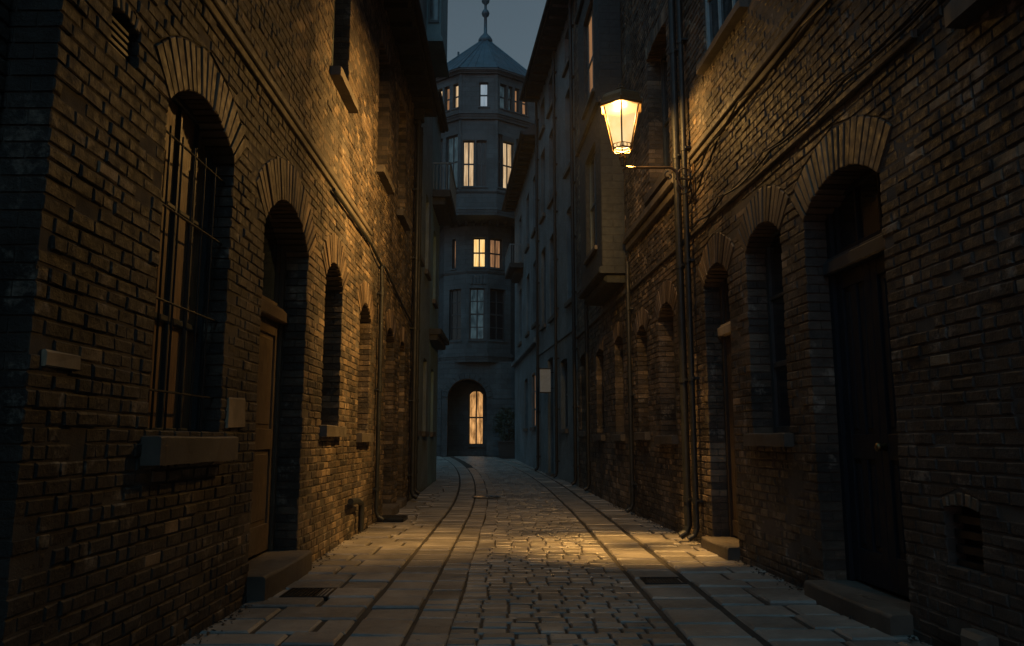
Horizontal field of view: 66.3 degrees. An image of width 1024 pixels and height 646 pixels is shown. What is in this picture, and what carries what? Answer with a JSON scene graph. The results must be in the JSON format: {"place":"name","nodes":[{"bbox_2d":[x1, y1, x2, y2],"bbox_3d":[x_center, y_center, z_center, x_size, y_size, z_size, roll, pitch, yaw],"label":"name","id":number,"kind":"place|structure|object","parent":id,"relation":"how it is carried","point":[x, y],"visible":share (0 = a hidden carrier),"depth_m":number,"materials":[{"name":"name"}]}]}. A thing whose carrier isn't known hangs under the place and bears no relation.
{"place":"outdoors","nodes":[
{"label":"outdoors","id":0,"kind":"place"},
{"bbox_2d":[177,456,458,645],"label":"pavement","id":1,"kind":"structure","parent":0,"point":[340,611],"depth_m":7.04,"materials":[{"name":"grey stone"}]},
{"bbox_2d":[279,587,337,600],"bbox_3d":[-1.730,2.318,6.675,0.400,0.050,0.400,0,-8,0],"label":"drain grate","id":2,"kind":"object","parent":1,"relation":"on","point":[303,592],"visible":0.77,"depth_m":6.67,"materials":[{"name":"black metal"}]},
{"bbox_2d":[377,515,407,521],"bbox_3d":[-1.926,3.153,12.641,0.420,0.062,0.550,0,-8,0],"label":"cellar hatch","id":3,"kind":"object","parent":1,"relation":"on","point":[395,518],"visible":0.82,"depth_m":12.38,"materials":[{"name":"black metal"}]},
{"bbox_2d":[447,0,545,68],"label":"sky","id":4,"kind":"structure","parent":0,"point":[512,25],"materials":[{"name":"blue"}]},
{"bbox_2d":[181,456,898,645],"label":"ground","id":5,"kind":"structure","parent":0,"point":[664,617],"depth_m":6.92,"materials":[{"name":"grey stone"}]},
{"bbox_2d":[0,0,10,108],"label":"brick house","id":6,"kind":"structure","parent":5,"relation":"on","point":[4,19],"depth_m":3.63,"materials":[{"name":"brick"}]},
{"bbox_2d":[0,0,441,645],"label":"brick house","id":7,"kind":"structure","parent":5,"relation":"on","point":[208,284],"depth_m":5.54,"materials":[{"name":"brick"}]},
{"bbox_2d":[138,95,238,465],"bbox_3d":[-2.194,-0.320,5.330,0.347,2.503,1.310,0,-8,0],"label":"window","id":8,"kind":"structure","parent":7,"relation":"in","point":[174,395],"depth_m":5.43,"materials":[{"name":"paint"}]},
{"bbox_2d":[248,316,278,557],"bbox_3d":[-2.438,1.032,7.297,0.048,2.260,1.334,0,-8,0],"label":"door","id":9,"kind":"structure","parent":7,"relation":"in","point":[269,330],"depth_m":7.68,"materials":[{"name":"brown paint"}]},
{"bbox_2d":[261,213,281,306],"bbox_3d":[-2.452,-0.694,7.553,0.060,0.930,1.340,0,-8,0],"label":"window","id":10,"kind":"structure","parent":7,"relation":"in","point":[271,250],"depth_m":8.00,"materials":[{"name":"brown paint"}]},
{"bbox_2d":[319,425,346,436],"bbox_3d":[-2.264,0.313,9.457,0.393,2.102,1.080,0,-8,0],"label":"window sill","id":11,"kind":"structure","parent":7,"relation":"in","point":[325,430],"depth_m":9.03,"materials":[{"name":"stone"}]},
{"bbox_2d":[330,0,358,112],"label":"window","id":12,"kind":"structure","parent":7,"relation":"in","point":[337,74],"depth_m":9.78,"materials":[{"name":"paint"}]},
{"bbox_2d":[355,433,373,441],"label":"window","id":13,"kind":"structure","parent":7,"relation":"in","point":[360,437],"depth_m":11.03,"materials":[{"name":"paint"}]},
{"bbox_2d":[376,165,394,194],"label":"window","id":14,"kind":"structure","parent":7,"relation":"in","point":[381,170],"depth_m":12.95,"materials":[{"name":"paint"}]},
{"bbox_2d":[396,209,410,230],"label":"window","id":15,"kind":"structure","parent":7,"relation":"in","point":[401,214],"depth_m":15.20,"materials":[{"name":"paint"}]},
{"bbox_2d":[342,457,474,645],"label":"kerb strip","id":16,"kind":"object","parent":5,"relation":"on","point":[389,619],"visible":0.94,"depth_m":7.05,"materials":[{"name":"grey stone"}]},
{"bbox_2d":[409,0,448,499],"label":"rendered house","id":17,"kind":"structure","parent":5,"relation":"on","point":[435,15],"depth_m":20.28,"materials":[{"name":"stone"}]},
{"bbox_2d":[421,255,424,266],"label":"window","id":18,"kind":"structure","parent":17,"relation":"in","point":[422,260],"depth_m":18.84,"materials":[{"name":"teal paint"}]},
{"bbox_2d":[422,431,428,435],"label":"window","id":19,"kind":"structure","parent":17,"relation":"in","point":[424,433],"depth_m":19.35,"materials":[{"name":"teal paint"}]},
{"bbox_2d":[425,269,430,280],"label":"window","id":20,"kind":"structure","parent":17,"relation":"in","point":[427,273],"depth_m":20.16,"materials":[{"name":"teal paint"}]},
{"bbox_2d":[428,0,439,22],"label":"window","id":21,"kind":"structure","parent":17,"relation":"in","point":[429,21],"depth_m":20.35,"materials":[{"name":"teal paint"}]},
{"bbox_2d":[427,91,456,486],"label":"rendered house","id":22,"kind":"structure","parent":5,"relation":"on","point":[443,210],"depth_m":22.50,"materials":[{"name":"stone"}]},
{"bbox_2d":[430,432,435,436],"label":"window","id":23,"kind":"structure","parent":22,"relation":"in","point":[432,434],"depth_m":21.35,"materials":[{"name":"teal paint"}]},
{"bbox_2d":[432,299,437,308],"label":"window","id":24,"kind":"structure","parent":22,"relation":"in","point":[434,302],"depth_m":22.16,"materials":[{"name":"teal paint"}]},
{"bbox_2d":[405,468,486,645],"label":"kerb strip","id":25,"kind":"object","parent":5,"relation":"on","point":[434,624],"visible":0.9,"depth_m":7.00,"materials":[{"name":"stone"}]},
{"bbox_2d":[435,0,537,455],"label":"round tower","id":26,"kind":"structure","parent":5,"relation":"on","point":[490,115],"depth_m":42.35,"materials":[{"name":"stone"}]},
{"bbox_2d":[440,140,442,188],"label":"window","id":27,"kind":"structure","parent":26,"relation":"in","point":[441,140],"depth_m":42.75,"materials":[{"name":"paint"}]},
{"bbox_2d":[445,87,449,112],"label":"window","id":28,"kind":"structure","parent":26,"relation":"in","point":[448,89],"depth_m":43.02,"materials":[{"name":"paint"}]},
{"bbox_2d":[447,135,457,188],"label":"window","id":29,"kind":"structure","parent":26,"relation":"in","point":[452,153],"depth_m":42.29,"materials":[{"name":"paint"}]},
{"bbox_2d":[450,240,455,270],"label":"window","id":30,"kind":"structure","parent":26,"relation":"in","point":[454,240],"depth_m":43.05,"materials":[{"name":"paint"}]},
{"bbox_2d":[451,85,458,110],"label":"window","id":31,"kind":"structure","parent":26,"relation":"in","point":[456,87],"depth_m":42.64,"materials":[{"name":"paint"}]},
{"bbox_2d":[449,289,461,341],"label":"window","id":32,"kind":"structure","parent":26,"relation":"in","point":[455,324],"depth_m":42.51,"materials":[{"name":"paint"}]},
{"bbox_2d":[461,141,474,187],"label":"window","id":33,"kind":"structure","parent":26,"relation":"in","point":[468,146],"depth_m":41.87,"materials":[{"name":"paint"}]},
{"bbox_2d":[467,391,484,446],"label":"window","id":34,"kind":"structure","parent":26,"relation":"in","point":[476,399],"depth_m":43.13,"materials":[{"name":"paint"}]},
{"bbox_2d":[468,288,485,340],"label":"window","id":35,"kind":"structure","parent":26,"relation":"in","point":[477,296],"depth_m":42.19,"materials":[{"name":"paint"}]},
{"bbox_2d":[471,238,486,268],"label":"window","id":36,"kind":"structure","parent":26,"relation":"in","point":[479,244],"depth_m":42.69,"materials":[{"name":"paint"}]},
{"bbox_2d":[475,141,487,187],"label":"window","id":37,"kind":"structure","parent":26,"relation":"in","point":[481,146],"depth_m":41.86,"materials":[{"name":"paint"}]},
{"bbox_2d":[478,83,489,107],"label":"window","id":38,"kind":"structure","parent":26,"relation":"in","point":[483,87],"depth_m":42.44,"materials":[{"name":"paint"}]},
{"bbox_2d":[489,239,503,270],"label":"window","id":39,"kind":"structure","parent":26,"relation":"in","point":[495,245],"depth_m":42.94,"materials":[{"name":"paint"}]},
{"bbox_2d":[489,289,506,342],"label":"window","id":40,"kind":"structure","parent":26,"relation":"in","point":[496,296],"depth_m":42.49,"materials":[{"name":"paint"}]},
{"bbox_2d":[498,135,502,188],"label":"window","id":41,"kind":"structure","parent":26,"relation":"in","point":[499,137],"depth_m":42.04,"materials":[{"name":"paint"}]},
{"bbox_2d":[499,85,507,110],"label":"window","id":42,"kind":"structure","parent":26,"relation":"in","point":[502,88],"depth_m":42.71,"materials":[{"name":"paint"}]},
{"bbox_2d":[503,142,511,189],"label":"window","id":43,"kind":"structure","parent":26,"relation":"in","point":[507,147],"depth_m":42.35,"materials":[{"name":"paint"}]},
{"bbox_2d":[508,88,513,112],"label":"window","id":44,"kind":"structure","parent":26,"relation":"in","point":[509,110],"depth_m":42.96,"materials":[{"name":"paint"}]},
{"bbox_2d":[514,89,520,114],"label":"window","id":45,"kind":"structure","parent":26,"relation":"in","point":[516,91],"depth_m":43.23,"materials":[{"name":"paint"}]},
{"bbox_2d":[521,102,529,116],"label":"window","id":46,"kind":"structure","parent":26,"relation":"in","point":[523,103],"depth_m":43.49,"materials":[{"name":"paint"}]},
{"bbox_2d":[492,405,514,457],"bbox_3d":[-0.156,5.332,38.547,1.718,2.547,1.450,0,-8,0],"label":"potted shrub","id":47,"kind":"object","parent":5,"relation":"on","point":[506,448],"visible":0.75,"depth_m":38.18,"materials":[{"name":"green plant"}]},
{"bbox_2d":[501,124,539,470],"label":"jettied house","id":48,"kind":"structure","parent":5,"relation":"on","point":[519,201],"depth_m":33.14,"materials":[{"name":"stone"}]},
{"bbox_2d":[524,244,528,253],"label":"window","id":49,"kind":"structure","parent":48,"relation":"in","point":[527,246],"depth_m":32.43,"materials":[{"name":"teal paint"}]},
{"bbox_2d":[530,374,535,430],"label":"window","id":50,"kind":"structure","parent":48,"relation":"in","point":[531,428],"depth_m":30.14,"materials":[{"name":"teal paint"}]},
{"bbox_2d":[531,227,534,238],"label":"window","id":51,"kind":"structure","parent":48,"relation":"in","point":[533,232],"depth_m":29.98,"materials":[{"name":"teal paint"}]},
{"bbox_2d":[519,0,578,486],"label":"roughcast house","id":52,"kind":"structure","parent":5,"relation":"on","point":[545,86],"depth_m":24.81,"materials":[{"name":"stone"}]},
{"bbox_2d":[538,106,544,139],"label":"window","id":53,"kind":"structure","parent":52,"relation":"in","point":[543,126],"depth_m":28.35,"materials":[{"name":"teal paint"}]},
{"bbox_2d":[538,157,545,224],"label":"window","id":54,"kind":"structure","parent":52,"relation":"in","point":[543,215],"depth_m":27.70,"materials":[{"name":"teal paint"}]},
{"bbox_2d":[539,253,545,331],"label":"window","id":55,"kind":"structure","parent":52,"relation":"in","point":[543,326],"depth_m":27.78,"materials":[{"name":"teal paint"}]},
{"bbox_2d":[539,368,553,392],"bbox_3d":[1.095,1.832,24.881,0.460,0.780,0.070,1,-8,-6],"label":"projecting sign","id":56,"kind":"object","parent":52,"relation":"attached to","point":[545,380],"visible":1,"depth_m":24.85,"materials":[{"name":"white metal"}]},
{"bbox_2d":[546,96,555,118],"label":"window","id":57,"kind":"structure","parent":52,"relation":"in","point":[550,107],"depth_m":26.26,"materials":[{"name":"teal paint"}]},
{"bbox_2d":[547,130,556,208],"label":"window","id":58,"kind":"structure","parent":52,"relation":"in","point":[550,202],"depth_m":25.88,"materials":[{"name":"teal paint"}]},
{"bbox_2d":[547,235,557,323],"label":"window","id":59,"kind":"structure","parent":52,"relation":"in","point":[551,318],"depth_m":25.57,"materials":[{"name":"teal paint"}]},
{"bbox_2d":[558,361,567,432],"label":"window","id":60,"kind":"structure","parent":52,"relation":"in","point":[566,398],"depth_m":23.43,"materials":[{"name":"teal paint"}]},
{"bbox_2d":[562,56,568,77],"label":"window","id":61,"kind":"structure","parent":52,"relation":"in","point":[566,66],"depth_m":23.28,"materials":[{"name":"teal paint"}]},
{"bbox_2d":[563,162,569,178],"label":"window","id":62,"kind":"structure","parent":52,"relation":"in","point":[566,172],"depth_m":22.77,"materials":[{"name":"teal paint"}]},
{"bbox_2d":[564,297,571,307],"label":"window","id":63,"kind":"structure","parent":52,"relation":"in","point":[569,302],"depth_m":22.18,"materials":[{"name":"grey paint"}]},
{"bbox_2d":[568,0,635,513],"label":"brick house","id":64,"kind":"structure","parent":5,"relation":"on","point":[601,181],"depth_m":16.37,"materials":[{"name":"brick"}]},
{"bbox_2d":[577,431,585,435],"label":"window","id":65,"kind":"structure","parent":64,"relation":"in","point":[580,433],"depth_m":19.58,"materials":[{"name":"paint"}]},
{"bbox_2d":[582,6,594,119],"bbox_3d":[1.663,-5.646,16.620,0.203,2.212,1.440,0,-8,-3],"label":"window","id":66,"kind":"structure","parent":64,"relation":"in","point":[590,43],"depth_m":16.97,"materials":[{"name":"teal paint"}]},
{"bbox_2d":[584,150,596,264],"bbox_3d":[1.663,-2.455,16.146,0.203,2.263,1.440,1,-8,-3],"label":"window","id":67,"kind":"structure","parent":64,"relation":"in","point":[592,166],"depth_m":16.52,"materials":[{"name":"teal paint"}]},
{"bbox_2d":[593,434,604,440],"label":"window","id":68,"kind":"structure","parent":64,"relation":"in","point":[601,437],"depth_m":16.95,"materials":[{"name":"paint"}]},
{"bbox_2d":[611,434,625,440],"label":"window","id":69,"kind":"structure","parent":64,"relation":"in","point":[614,437],"depth_m":14.91,"materials":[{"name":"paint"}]},
{"bbox_2d":[488,457,762,645],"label":"kerb strip","id":70,"kind":"object","parent":5,"relation":"on","point":[695,618],"visible":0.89,"depth_m":6.93,"materials":[{"name":"grey stone"}]},
{"bbox_2d":[640,577,686,584],"bbox_3d":[1.398,2.403,7.247,0.380,0.050,0.330,0,-8,0],"label":"drain grate","id":71,"kind":"object","parent":70,"relation":"on","point":[654,581],"visible":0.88,"depth_m":7.23,"materials":[{"name":"black metal"}]},
{"bbox_2d":[622,0,1023,645],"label":"brick house","id":72,"kind":"structure","parent":5,"relation":"on","point":[824,318],"depth_m":6.58,"materials":[{"name":"brick"}]},
{"bbox_2d":[633,432,650,439],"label":"window","id":73,"kind":"structure","parent":72,"relation":"in","point":[637,435],"depth_m":12.89,"materials":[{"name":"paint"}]},
{"bbox_2d":[599,83,695,204],"bbox_3d":[1.754,-2.383,10.490,1.266,1.674,0.604,2,-9,-16],"label":"wall lantern","id":74,"kind":"object","parent":72,"relation":"attached to","point":[621,109],"depth_m":10.30,"materials":[{"name":"brown metal"}]},
{"bbox_2d":[644,49,671,204],"bbox_3d":[2.406,-3.304,12.403,0.392,2.543,1.410,1,-8,-3],"label":"window","id":75,"kind":"structure","parent":72,"relation":"in","point":[661,180],"depth_m":12.90,"materials":[{"name":"paint"}]},
{"bbox_2d":[655,321,678,443],"bbox_3d":[2.412,0.739,11.687,0.393,2.111,1.040,1,-8,-3],"label":"window","id":76,"kind":"structure","parent":72,"relation":"in","point":[659,439],"depth_m":11.48,"materials":[{"name":"paint"}]},
{"bbox_2d":[696,0,748,74],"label":"window","id":77,"kind":"structure","parent":72,"relation":"in","point":[721,16],"depth_m":9.44,"materials":[{"name":"blue paint"}]},
{"bbox_2d":[724,278,730,322],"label":"window","id":78,"kind":"structure","parent":72,"relation":"in","point":[726,289],"depth_m":9.78,"materials":[{"name":"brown wood"}]},
{"bbox_2d":[726,336,738,536],"bbox_3d":[2.702,1.305,9.205,0.055,2.400,0.764,0,-8,-3],"label":"door","id":79,"kind":"structure","parent":72,"relation":"in","point":[728,340],"depth_m":9.49,"materials":[{"name":"brown wood"}]},
{"bbox_2d":[682,0,828,204],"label":"cable bundle","id":80,"kind":"object","parent":72,"relation":"attached to","point":[771,67],"visible":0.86,"depth_m":8.46,"materials":[{"name":"black metal"}]},
{"bbox_2d":[743,228,793,446],"bbox_3d":[2.633,0.100,7.850,0.372,2.252,1.070,0,-8,-3],"label":"window","id":81,"kind":"structure","parent":72,"relation":"in","point":[781,437],"depth_m":8.13,"materials":[{"name":"paint"}]},
{"bbox_2d":[689,0,934,246],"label":"cable bundle","id":82,"kind":"object","parent":72,"relation":"attached to","point":[853,72],"visible":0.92,"depth_m":6.41,"materials":[{"name":"black metal"}]},
{"bbox_2d":[833,169,883,255],"bbox_3d":[2.906,-0.931,6.364,0.060,0.570,1.140,0,-8,-3],"label":"window","id":83,"kind":"structure","parent":72,"relation":"in","point":[858,218],"depth_m":6.52,"materials":[{"name":"blue paint"}]},
{"bbox_2d":[836,254,908,597],"bbox_3d":[2.851,0.765,6.109,0.130,2.560,1.134,0,-8,-3],"label":"door","id":84,"kind":"structure","parent":72,"relation":"in","point":[877,524],"depth_m":6.24,"materials":[{"name":"blue paint"}]},
{"bbox_2d":[944,0,997,28],"bbox_3d":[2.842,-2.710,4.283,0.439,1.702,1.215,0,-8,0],"label":"window sill","id":85,"kind":"structure","parent":72,"relation":"in","point":[958,14],"depth_m":4.61,"materials":[{"name":"paint"}]},
{"bbox_2d":[447,456,685,645],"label":"road","id":86,"kind":"structure","parent":0,"point":[506,478],"depth_m":7.13,"materials":[{"name":"stone"}]},
{"bbox_2d":[471,495,500,497],"bbox_3d":[-0.577,3.885,17.517,0.660,0.018,0.660,0,-8,0],"label":"manhole cover","id":87,"kind":"object","parent":86,"relation":"on","point":[486,496],"visible":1,"depth_m":17.51,"materials":[{"name":"metal"}]},
{"bbox_2d":[505,459,931,645],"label":"pavement","id":88,"kind":"structure","parent":0,"point":[772,623],"depth_m":6.62,"materials":[{"name":"grey stone"}]},
{"bbox_2d":[178,504,934,645],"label":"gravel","id":89,"kind":"structure","parent":88,"relation":"on","point":[639,516],"depth_m":7.06,"materials":[{"name":"grey gravel"}]},
{"bbox_2d":[960,628,998,645],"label":"guard stone","id":90,"kind":"object","parent":88,"relation":"on","point":[972,637],"visible":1,"depth_m":4.46,"materials":[{"name":"grey stone"}]}
]}

